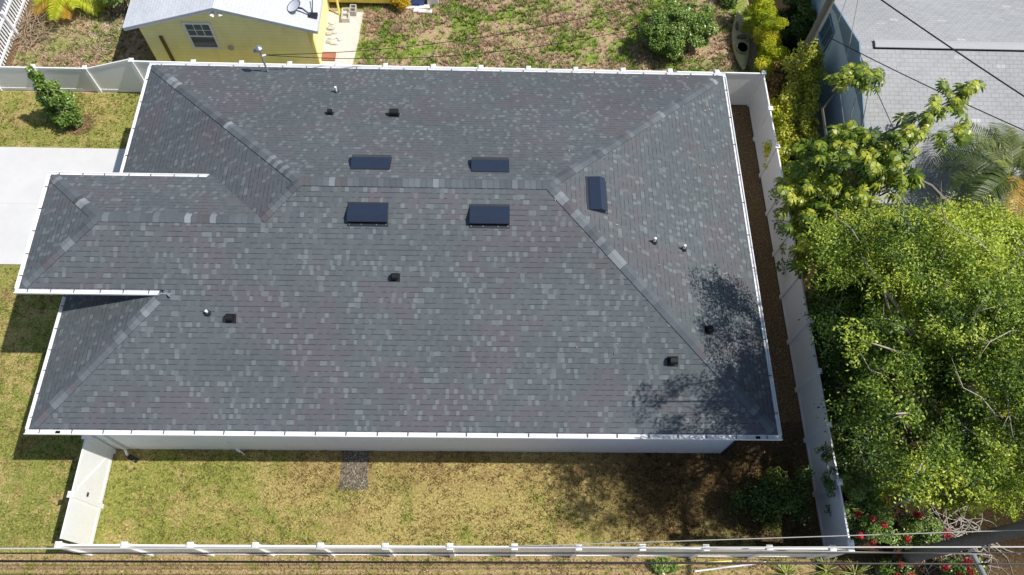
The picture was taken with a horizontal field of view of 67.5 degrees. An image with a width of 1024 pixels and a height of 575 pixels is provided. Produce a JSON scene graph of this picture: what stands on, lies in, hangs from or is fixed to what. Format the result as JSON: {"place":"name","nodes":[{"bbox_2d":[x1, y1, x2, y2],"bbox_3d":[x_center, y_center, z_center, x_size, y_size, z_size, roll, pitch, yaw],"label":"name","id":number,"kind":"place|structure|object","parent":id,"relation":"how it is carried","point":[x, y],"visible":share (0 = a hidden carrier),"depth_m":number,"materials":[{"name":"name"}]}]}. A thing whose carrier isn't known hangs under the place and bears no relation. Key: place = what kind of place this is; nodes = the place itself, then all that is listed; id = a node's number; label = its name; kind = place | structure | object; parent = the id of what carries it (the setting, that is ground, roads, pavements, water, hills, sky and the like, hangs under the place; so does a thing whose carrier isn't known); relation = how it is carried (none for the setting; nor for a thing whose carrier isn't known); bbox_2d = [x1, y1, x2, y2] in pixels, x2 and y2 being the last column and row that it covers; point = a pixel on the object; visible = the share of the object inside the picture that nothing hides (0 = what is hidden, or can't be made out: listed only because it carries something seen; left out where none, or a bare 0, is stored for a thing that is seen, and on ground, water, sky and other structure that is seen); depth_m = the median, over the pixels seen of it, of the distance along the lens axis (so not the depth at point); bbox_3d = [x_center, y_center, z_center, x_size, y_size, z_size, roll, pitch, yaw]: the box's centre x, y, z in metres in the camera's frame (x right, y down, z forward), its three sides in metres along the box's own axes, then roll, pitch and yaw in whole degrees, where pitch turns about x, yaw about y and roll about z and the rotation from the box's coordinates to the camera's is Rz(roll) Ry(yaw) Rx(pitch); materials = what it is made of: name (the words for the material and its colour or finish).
{"place":"outdoors","nodes":[
{"label":"outdoors","id":0,"kind":"place"},
{"bbox_2d":[0,0,13,34],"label":"road","id":1,"kind":"structure","parent":0,"point":[1,3],"depth_m":31.84,"materials":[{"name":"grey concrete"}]},
{"bbox_2d":[0,147,125,264],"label":"driveway","id":2,"kind":"structure","parent":0,"point":[24,171],"depth_m":28.23,"materials":[{"name":"concrete"}]},
{"bbox_2d":[321,11,362,64],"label":"concrete path","id":3,"kind":"structure","parent":0,"point":[348,33],"depth_m":31.55,"materials":[{"name":"beige concrete"}]},
{"bbox_2d":[321,52,335,60],"bbox_3d":[-7.439,-9.359,31.032,0.580,0.093,0.420,1,64,-1],"label":"brick paver","id":4,"kind":"object","parent":3,"relation":"on","point":[326,56],"visible":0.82,"depth_m":30.97,"materials":[{"name":"brick"}]},
{"bbox_2d":[327,25,334,30],"bbox_3d":[-7.489,-10.745,31.707,0.353,0.157,0.250,1,64,-1],"label":"rubble stone","id":5,"kind":"object","parent":3,"relation":"on","point":[330,27],"visible":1,"depth_m":31.64,"materials":[{"name":"beige stone"}]},
{"bbox_2d":[330,40,336,44],"bbox_3d":[-7.304,-10.039,31.370,0.322,0.158,0.260,1,64,-1],"label":"rubble stone","id":6,"kind":"object","parent":3,"relation":"on","point":[333,42],"visible":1,"depth_m":31.30,"materials":[{"name":"stone"}]},
{"bbox_2d":[336,0,340,15],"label":"yellow post","id":7,"kind":"object","parent":3,"relation":"on","point":[338,8],"visible":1,"depth_m":31.84,"materials":[{"name":"yellow wood"}]},
{"bbox_2d":[341,8,349,22],"bbox_3d":[-6.918,-11.345,31.942,0.320,0.220,0.620,-2,64,-3],"label":"concrete block","id":8,"kind":"object","parent":3,"relation":"on","point":[345,16],"depth_m":31.88,"materials":[{"name":"grey concrete"}]},
{"bbox_2d":[349,4,356,15],"bbox_3d":[-6.639,-11.592,32.054,0.260,0.250,0.420,1,64,-1],"label":"concrete block","id":9,"kind":"object","parent":3,"relation":"on","point":[353,10],"depth_m":32.00,"materials":[{"name":"grey concrete"}]},
{"bbox_2d":[338,451,369,490],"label":"gravel path","id":10,"kind":"structure","parent":0,"point":[354,472],"depth_m":23.84,"materials":[{"name":"grey gravel"}]},
{"bbox_2d":[0,91,821,552],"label":"lawn","id":11,"kind":"structure","parent":0,"point":[482,494],"depth_m":23.61,"materials":[{"name":"green plant"}]},
{"bbox_2d":[61,114,93,135],"bbox_3d":[-16.577,-6.218,29.314,1.269,0.001,1.034,1,64,-1],"label":"soil patch","id":12,"kind":"object","parent":11,"relation":"in","point":[79,130],"visible":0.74,"depth_m":29.26,"materials":[{"name":"brown soil"}]},
{"bbox_2d":[24,65,84,127],"bbox_3d":[-16.887,-6.979,28.054,1.588,3.048,1.451,1,64,-1],"label":"young tree","id":13,"kind":"object","parent":12,"relation":"in","point":[57,106],"visible":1,"depth_m":28.19,"materials":[{"name":"green plant"}]},
{"bbox_2d":[60,435,116,543],"bbox_3d":[-12.494,5.942,22.426,0.388,1.957,2.932,1,64,-1],"label":"gate fence","id":14,"kind":"object","parent":11,"relation":"on","point":[85,495],"visible":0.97,"depth_m":22.37,"materials":[{"name":"plastic"}]},
{"bbox_2d":[727,465,830,533],"bbox_3d":[8.241,6.401,23.127,3.536,1.461,1.997,1,64,-1],"label":"corner shrub","id":15,"kind":"object","parent":11,"relation":"on","point":[770,489],"visible":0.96,"depth_m":22.85,"materials":[{"name":"green plant"}]},
{"bbox_2d":[0,0,1023,574],"bbox_3d":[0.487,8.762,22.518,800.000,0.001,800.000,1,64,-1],"label":"ground","id":16,"kind":"structure","parent":0,"point":[898,510],"depth_m":23.74,"materials":[{"name":"soil"}]},
{"bbox_2d":[0,0,28,65],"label":"picket fence","id":17,"kind":"object","parent":16,"relation":"on","point":[3,14],"visible":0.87,"depth_m":30.59,"materials":[{"name":"plastic"}]},
{"bbox_2d":[0,59,142,92],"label":"vinyl fence","id":18,"kind":"object","parent":16,"relation":"on","point":[118,76],"visible":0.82,"depth_m":29.31,"materials":[{"name":"white plastic"}]},
{"bbox_2d":[122,0,329,63],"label":"yellow house","id":19,"kind":"structure","parent":16,"relation":"on","point":[230,31],"depth_m":29.01,"materials":[{"name":"yellow paint"}]},
{"bbox_2d":[181,22,221,48],"bbox_3d":[-11.809,-9.575,29.177,1.072,1.357,0.057,1,64,-1],"label":"window","id":20,"kind":"structure","parent":19,"relation":"in","point":[201,35],"depth_m":29.16,"materials":[{"name":"white glass"}]},
{"bbox_2d":[287,0,317,18],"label":"satellite dish","id":21,"kind":"object","parent":19,"relation":"on","point":[293,5],"visible":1,"depth_m":28.65,"materials":[{"name":"white metal"}]},
{"bbox_2d":[2,0,758,93],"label":"back yard","id":22,"kind":"structure","parent":16,"relation":"on","point":[741,6],"depth_m":31.71,"materials":[{"name":"green plant"}]},
{"bbox_2d":[4,0,78,63],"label":"brush pile","id":23,"kind":"object","parent":22,"relation":"on","point":[22,30],"visible":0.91,"depth_m":30.97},
{"bbox_2d":[31,0,109,21],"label":"palm tree","id":24,"kind":"object","parent":22,"relation":"on","point":[73,4],"visible":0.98,"depth_m":30.87,"materials":[{"name":"yellow plant"}]},
{"bbox_2d":[81,8,144,62],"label":"pebbles","id":25,"kind":"object","parent":22,"relation":"on","point":[106,33],"visible":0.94,"depth_m":31.38,"materials":[{"name":"white stone"}]},
{"bbox_2d":[98,0,130,13],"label":"rounded shrub","id":26,"kind":"object","parent":22,"relation":"on","point":[116,3],"visible":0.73,"depth_m":30.80,"materials":[{"name":"green plant"}]},
{"bbox_2d":[328,0,396,5],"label":"yellow shed","id":27,"kind":"structure","parent":22,"relation":"on","point":[366,2],"depth_m":32.08,"materials":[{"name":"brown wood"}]},
{"bbox_2d":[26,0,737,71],"bbox_3d":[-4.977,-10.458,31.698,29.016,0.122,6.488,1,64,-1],"label":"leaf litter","id":28,"kind":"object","parent":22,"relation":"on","point":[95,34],"visible":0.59,"depth_m":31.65,"materials":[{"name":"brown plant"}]},
{"bbox_2d":[389,0,410,10],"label":"yellow shrub","id":29,"kind":"object","parent":22,"relation":"on","point":[404,3],"visible":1,"depth_m":31.80,"materials":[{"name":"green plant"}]},
{"bbox_2d":[399,5,429,8],"bbox_3d":[-4.123,-11.846,32.368,1.300,0.060,0.200,-2,64,-3],"label":"white board","id":30,"kind":"object","parent":22,"relation":"on","point":[421,6],"visible":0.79,"depth_m":32.34,"materials":[{"name":"white wood"}]},
{"bbox_2d":[409,0,423,4],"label":"storage bin","id":31,"kind":"object","parent":22,"relation":"on","point":[416,2],"visible":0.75,"depth_m":32.23,"materials":[{"name":"blue plastic"}]},
{"bbox_2d":[413,8,431,13],"bbox_3d":[-3.773,-11.644,32.280,0.800,0.060,0.200,5,64,1],"label":"white board","id":32,"kind":"object","parent":22,"relation":"on","point":[420,10],"visible":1,"depth_m":32.25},
{"bbox_2d":[427,0,438,5],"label":"white crate","id":33,"kind":"object","parent":22,"relation":"on","point":[435,2],"visible":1,"depth_m":32.33,"materials":[{"name":"white plastic"}]},
{"bbox_2d":[638,0,719,59],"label":"rounded shrub","id":34,"kind":"object","parent":22,"relation":"on","point":[677,28],"visible":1,"depth_m":30.60,"materials":[{"name":"green plant"}]},
{"bbox_2d":[720,0,737,6],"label":"dark shrub","id":35,"kind":"object","parent":22,"relation":"on","point":[731,3],"visible":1,"depth_m":32.61,"materials":[{"name":"green plant"}]},
{"bbox_2d":[732,10,749,70],"bbox_3d":[9.495,-10.245,31.808,0.751,0.406,3.267,1,64,-1],"label":"kayak","id":36,"kind":"object","parent":22,"relation":"on","point":[740,43],"visible":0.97,"depth_m":31.66,"materials":[{"name":"green plastic"}]},
{"bbox_2d":[740,0,782,49],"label":"golden bush","id":37,"kind":"object","parent":22,"relation":"on","point":[763,14],"visible":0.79,"depth_m":30.97,"materials":[{"name":"yellow plant"}]},
{"bbox_2d":[750,16,790,80],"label":"golden bush","id":38,"kind":"object","parent":22,"relation":"on","point":[771,49],"visible":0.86,"depth_m":30.14,"materials":[{"name":"yellow plant"}]},
{"bbox_2d":[13,45,782,462],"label":"house","id":39,"kind":"structure","parent":16,"relation":"on","point":[263,257],"depth_m":20.82,"materials":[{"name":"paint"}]},
{"bbox_2d":[269,2,645,54],"bbox_3d":[-1.739,-8.495,25.515,12.706,0.796,0.022,-8,65,-6],"label":"power cable","id":40,"kind":"object","parent":39,"relation":"attached to","point":[456,40],"visible":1,"depth_m":25.81,"materials":[{"name":"black rubber"}]},
{"bbox_2d":[267,21,665,58],"bbox_3d":[-1.429,-8.099,25.610,13.236,0.897,0.022,-5,64,-4],"label":"power cable","id":41,"kind":"object","parent":39,"relation":"attached to","point":[462,54],"visible":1,"depth_m":25.84,"materials":[{"name":"black rubber"}]},
{"bbox_2d":[554,77,762,420],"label":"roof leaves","id":42,"kind":"object","parent":39,"relation":"on","point":[709,240],"visible":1,"depth_m":22.05,"materials":[{"name":"brown plant"}]},
{"bbox_2d":[0,554,816,574],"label":"verge","id":43,"kind":"structure","parent":16,"relation":"on","point":[473,569],"depth_m":22.65,"materials":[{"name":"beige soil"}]},
{"bbox_2d":[649,556,678,574],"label":"weed","id":44,"kind":"object","parent":43,"relation":"on","point":[664,568],"visible":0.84,"depth_m":22.60,"materials":[{"name":"green plant"}]},
{"bbox_2d":[678,560,731,565],"bbox_3d":[5.712,8.223,22.887,1.706,0.074,0.072,-3,64,-3],"label":"rod","id":45,"kind":"object","parent":43,"relation":"on","point":[710,561],"visible":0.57,"depth_m":22.89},
{"bbox_2d":[694,561,765,571],"bbox_3d":[6.511,8.326,22.860,2.203,0.074,0.072,-5,64,-4],"label":"rod","id":46,"kind":"object","parent":43,"relation":"on","point":[732,566],"visible":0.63,"depth_m":22.82,"materials":[{"name":"white metal"}]},
{"bbox_2d":[765,556,806,574],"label":"strap leaf plant","id":47,"kind":"object","parent":43,"relation":"on","point":[784,571],"visible":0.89,"depth_m":22.75,"materials":[{"name":"green plant"}]},
{"bbox_2d":[128,58,766,106],"bbox_3d":[-2.326,-7.859,29.454,23.782,1.957,0.196,1,64,-1],"label":"vinyl fence","id":48,"kind":"object","parent":16,"relation":"on","point":[742,87],"visible":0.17,"depth_m":28.86,"materials":[{"name":"white plastic"}]},
{"bbox_2d":[54,541,854,558],"bbox_3d":[-1.477,7.544,21.965,22.010,1.957,0.176,1,64,-1],"label":"vinyl fence","id":49,"kind":"object","parent":16,"relation":"on","point":[59,544],"visible":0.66,"depth_m":21.78,"materials":[{"name":"white plastic"}]},
{"bbox_2d":[705,548,752,548],"bbox_3d":[9.036,6.672,19.684,7.306,3.449,0.024,3,64,0],"label":"power cable","id":50,"kind":"object","parent":49,"relation":"attached to","point":[728,548],"visible":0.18,"depth_m":20.97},
{"bbox_2d":[641,548,985,554],"bbox_3d":[7.772,6.971,20.281,8.366,2.048,0.022,3,64,0],"label":"power cable","id":51,"kind":"object","parent":49,"relation":"attached to","point":[752,550],"visible":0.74,"depth_m":20.54,"materials":[{"name":"black rubber"}]},
{"bbox_2d":[720,105,806,461],"bbox_3d":[7.895,-0.887,27.431,3.000,0.001,14.267,1,64,-1],"label":"soil bed","id":52,"kind":"object","parent":16,"relation":"on","point":[787,404],"visible":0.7,"depth_m":26.66,"materials":[{"name":"brown soil"}]},
{"bbox_2d":[777,0,816,43],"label":"dark shrub","id":53,"kind":"object","parent":16,"relation":"on","point":[800,15],"visible":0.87,"depth_m":30.50,"materials":[{"name":"green plant"}]},
{"bbox_2d":[749,75,854,545],"bbox_3d":[9.464,-0.006,25.966,0.176,1.957,16.999,1,64,-1],"label":"vinyl fence","id":54,"kind":"object","parent":16,"relation":"on","point":[807,370],"visible":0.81,"depth_m":25.03,"materials":[{"name":"white plastic"}]},
{"bbox_2d":[762,95,800,169],"bbox_3d":[10.073,-5.801,28.634,1.538,1.663,3.000,10,64,3],"label":"climbing vine","id":55,"kind":"object","parent":54,"relation":"attached to","point":[777,111],"visible":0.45,"depth_m":28.34,"materials":[{"name":"green plant"}]},
{"bbox_2d":[768,162,821,274],"bbox_3d":[9.975,-2.398,26.940,1.906,1.498,4.401,1,64,-1],"label":"climbing vine","id":56,"kind":"object","parent":54,"relation":"attached to","point":[788,172],"visible":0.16,"depth_m":26.78,"materials":[{"name":"green plant"}]},
{"bbox_2d":[776,42,824,159],"bbox_3d":[10.555,-6.945,28.435,1.705,2.254,4.468,14,64,5],"label":"climbing vine","id":57,"kind":"object","parent":54,"relation":"attached to","point":[794,95],"visible":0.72,"depth_m":28.32,"materials":[{"name":"green plant"}]},
{"bbox_2d":[796,49,827,141],"bbox_3d":[10.969,-6.922,28.034,0.917,1.530,3.584,13,64,5],"label":"climbing vine","id":58,"kind":"object","parent":57,"relation":"attached to","point":[808,131],"visible":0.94,"depth_m":27.97,"materials":[{"name":"green plant"}]},
{"bbox_2d":[814,441,836,498],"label":"climbing vine","id":59,"kind":"object","parent":54,"relation":"attached to","point":[828,482],"visible":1,"depth_m":22.40,"materials":[{"name":"green plant"}]},
{"bbox_2d":[782,0,834,101],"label":"utility pole","id":60,"kind":"object","parent":16,"relation":"on","point":[819,21],"visible":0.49,"depth_m":26.74,"materials":[{"name":"brown wood"}]},
{"bbox_2d":[766,59,789,105],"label":"climbing vine","id":61,"kind":"object","parent":60,"relation":"attached to","point":[776,80],"visible":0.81,"depth_m":29.34,"materials":[{"name":"green plant"}]},
{"bbox_2d":[781,38,819,100],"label":"climbing vine","id":62,"kind":"object","parent":60,"relation":"attached to","point":[806,57],"visible":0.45,"depth_m":27.79,"materials":[{"name":"green plant"}]},
{"bbox_2d":[790,25,817,85],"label":"climbing vine","id":63,"kind":"object","parent":60,"relation":"attached to","point":[805,37],"visible":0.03,"depth_m":30.40,"materials":[{"name":"green plant"}]},
{"bbox_2d":[845,0,857,66],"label":"power cable","id":64,"kind":"object","parent":60,"relation":"attached to","point":[851,32],"visible":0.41,"depth_m":26.20,"materials":[{"name":"black rubber"}]},
{"bbox_2d":[819,32,1023,130],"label":"power cable","id":65,"kind":"object","parent":60,"relation":"attached to","point":[920,82],"visible":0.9,"depth_m":25.02,"materials":[{"name":"black rubber"}]},
{"bbox_2d":[881,0,1023,96],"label":"power cable","id":66,"kind":"object","parent":60,"relation":"attached to","point":[953,49],"visible":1,"depth_m":22.69,"materials":[{"name":"black rubber"}]},
{"bbox_2d":[805,557,845,574],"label":"strap leaf plant","id":67,"kind":"object","parent":16,"relation":"on","point":[825,569],"visible":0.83,"depth_m":22.78,"materials":[{"name":"green plant"}]},
{"bbox_2d":[726,109,941,574],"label":"soil litter","id":68,"kind":"object","parent":16,"relation":"on","point":[785,434],"visible":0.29,"depth_m":24.22,"materials":[{"name":"brown plant"}]},
{"bbox_2d":[810,299,874,545],"bbox_3d":[10.235,4.040,24.213,1.177,1.645,7.956,1,64,-1],"label":"dark shrub","id":69,"kind":"object","parent":16,"relation":"on","point":[844,453],"visible":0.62,"depth_m":23.83,"materials":[{"name":"green plant"}]},
{"bbox_2d":[832,556,874,574],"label":"strap leaf plant","id":70,"kind":"object","parent":16,"relation":"on","point":[861,569],"visible":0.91,"depth_m":22.77,"materials":[{"name":"green plant"}]},
{"bbox_2d":[797,252,918,413],"bbox_3d":[10.439,1.026,23.597,3.723,5.388,6.623,1,64,-1],"label":"tree","id":71,"kind":"object","parent":16,"relation":"on","point":[846,304],"visible":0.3,"depth_m":22.33,"materials":[{"name":"green plant"}]},
{"bbox_2d":[839,474,896,524],"bbox_3d":[10.396,6.348,22.754,1.405,2.226,1.554,1,64,-1],"label":"bougainvillea","id":72,"kind":"object","parent":16,"relation":"on","point":[870,502],"visible":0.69,"depth_m":22.28,"materials":[{"name":"green plant"}]},
{"bbox_2d":[844,499,901,545],"bbox_3d":[10.477,6.982,22.709,1.724,1.762,1.492,1,64,-1],"label":"bougainvillea","id":73,"kind":"object","parent":16,"relation":"on","point":[874,526],"visible":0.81,"depth_m":22.25,"materials":[{"name":"green plant"}]},
{"bbox_2d":[841,402,911,499],"bbox_3d":[10.353,4.931,22.389,2.025,4.117,2.856,1,64,-1],"label":"tree","id":74,"kind":"object","parent":16,"relation":"on","point":[863,475],"visible":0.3,"depth_m":21.74,"materials":[{"name":"green plant"}]},
{"bbox_2d":[871,557,884,574],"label":"strap leaf plant","id":75,"kind":"object","parent":16,"relation":"on","point":[877,572],"visible":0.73,"depth_m":22.82,"materials":[{"name":"green plant"}]},
{"bbox_2d":[772,60,986,280],"bbox_3d":[11.025,-3.246,24.894,5.183,6.861,8.309,29,67,12],"label":"umbrella tree","id":76,"kind":"object","parent":16,"relation":"on","point":[887,165],"visible":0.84,"depth_m":23.24,"materials":[{"name":"green plant"}]},
{"bbox_2d":[878,554,915,574],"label":"bougainvillea","id":77,"kind":"object","parent":16,"relation":"on","point":[900,570],"visible":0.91,"depth_m":22.39,"materials":[{"name":"green plant"}]},
{"bbox_2d":[797,0,1023,233],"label":"blue house","id":78,"kind":"structure","parent":16,"relation":"on","point":[987,35],"depth_m":26.20,"materials":[{"name":"grey"}]},
{"bbox_2d":[818,13,834,52],"bbox_3d":[11.952,-9.664,29.140,0.060,1.050,0.950,1,64,-1],"label":"window","id":79,"kind":"structure","parent":78,"relation":"in","point":[827,28],"depth_m":29.11,"materials":[{"name":"blue glass"}]},
{"bbox_2d":[801,193,1023,519],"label":"broadleaf tree","id":80,"kind":"object","parent":16,"relation":"on","point":[939,371],"visible":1,"depth_m":16.74,"materials":[{"name":"green plant"}]},
{"bbox_2d":[804,194,1023,336],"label":"broadleaf tree","id":81,"kind":"object","parent":16,"relation":"on","point":[903,298],"visible":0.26,"depth_m":20.61,"materials":[{"name":"green plant"}]},
{"bbox_2d":[897,509,951,551],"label":"bougainvillea","id":82,"kind":"object","parent":16,"relation":"on","point":[914,523],"visible":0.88,"depth_m":22.45,"materials":[{"name":"green plant"}]},
{"bbox_2d":[868,437,1023,526],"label":"broadleaf tree","id":83,"kind":"object","parent":16,"relation":"on","point":[943,497],"visible":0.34,"depth_m":18.75,"materials":[{"name":"green plant"}]},
{"bbox_2d":[892,520,1023,562],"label":"utility pole","id":84,"kind":"object","parent":16,"relation":"on","point":[980,538],"visible":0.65,"depth_m":19.41,"materials":[{"name":"brown wood"}]},
{"bbox_2d":[0,560,1023,564],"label":"power cable","id":85,"kind":"object","parent":84,"relation":"attached to","point":[461,562],"visible":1,"depth_m":16.07,"materials":[{"name":"black rubber"}]},
{"bbox_2d":[0,552,1023,553],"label":"power cable","id":86,"kind":"object","parent":84,"relation":"attached to","point":[515,553],"visible":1,"depth_m":16.25,"materials":[{"name":"black rubber"}]},
{"bbox_2d":[0,546,1023,548],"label":"power cable","id":87,"kind":"object","parent":84,"relation":"attached to","point":[529,547],"visible":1,"depth_m":16.11,"materials":[{"name":"black rubber"}]},
{"bbox_2d":[512,529,1023,546],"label":"power cable","id":88,"kind":"object","parent":84,"relation":"attached to","point":[777,537],"visible":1,"depth_m":18.90,"materials":[{"name":"black rubber"}]},
{"bbox_2d":[905,505,1012,574],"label":"brush pile","id":89,"kind":"object","parent":16,"relation":"on","point":[961,518],"visible":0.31,"depth_m":23.24,"materials":[{"name":"grey plant"}]},
{"bbox_2d":[968,549,986,574],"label":"steel pipe","id":90,"kind":"object","parent":89,"relation":"on","point":[979,567],"visible":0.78,"depth_m":21.27,"materials":[{"name":"grey metal"}]},
{"bbox_2d":[939,555,988,574],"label":"bougainvillea","id":91,"kind":"object","parent":16,"relation":"on","point":[958,569],"visible":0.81,"depth_m":22.43,"materials":[{"name":"green plant"}]},
{"bbox_2d":[927,120,1023,239],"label":"palm tree","id":92,"kind":"object","parent":16,"relation":"on","point":[1012,153],"visible":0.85,"depth_m":23.93,"materials":[{"name":"green plant"}]},
{"bbox_2d":[931,307,1023,508],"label":"broadleaf tree","id":93,"kind":"object","parent":16,"relation":"on","point":[1004,414],"visible":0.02,"depth_m":20.41,"materials":[{"name":"green plant"}]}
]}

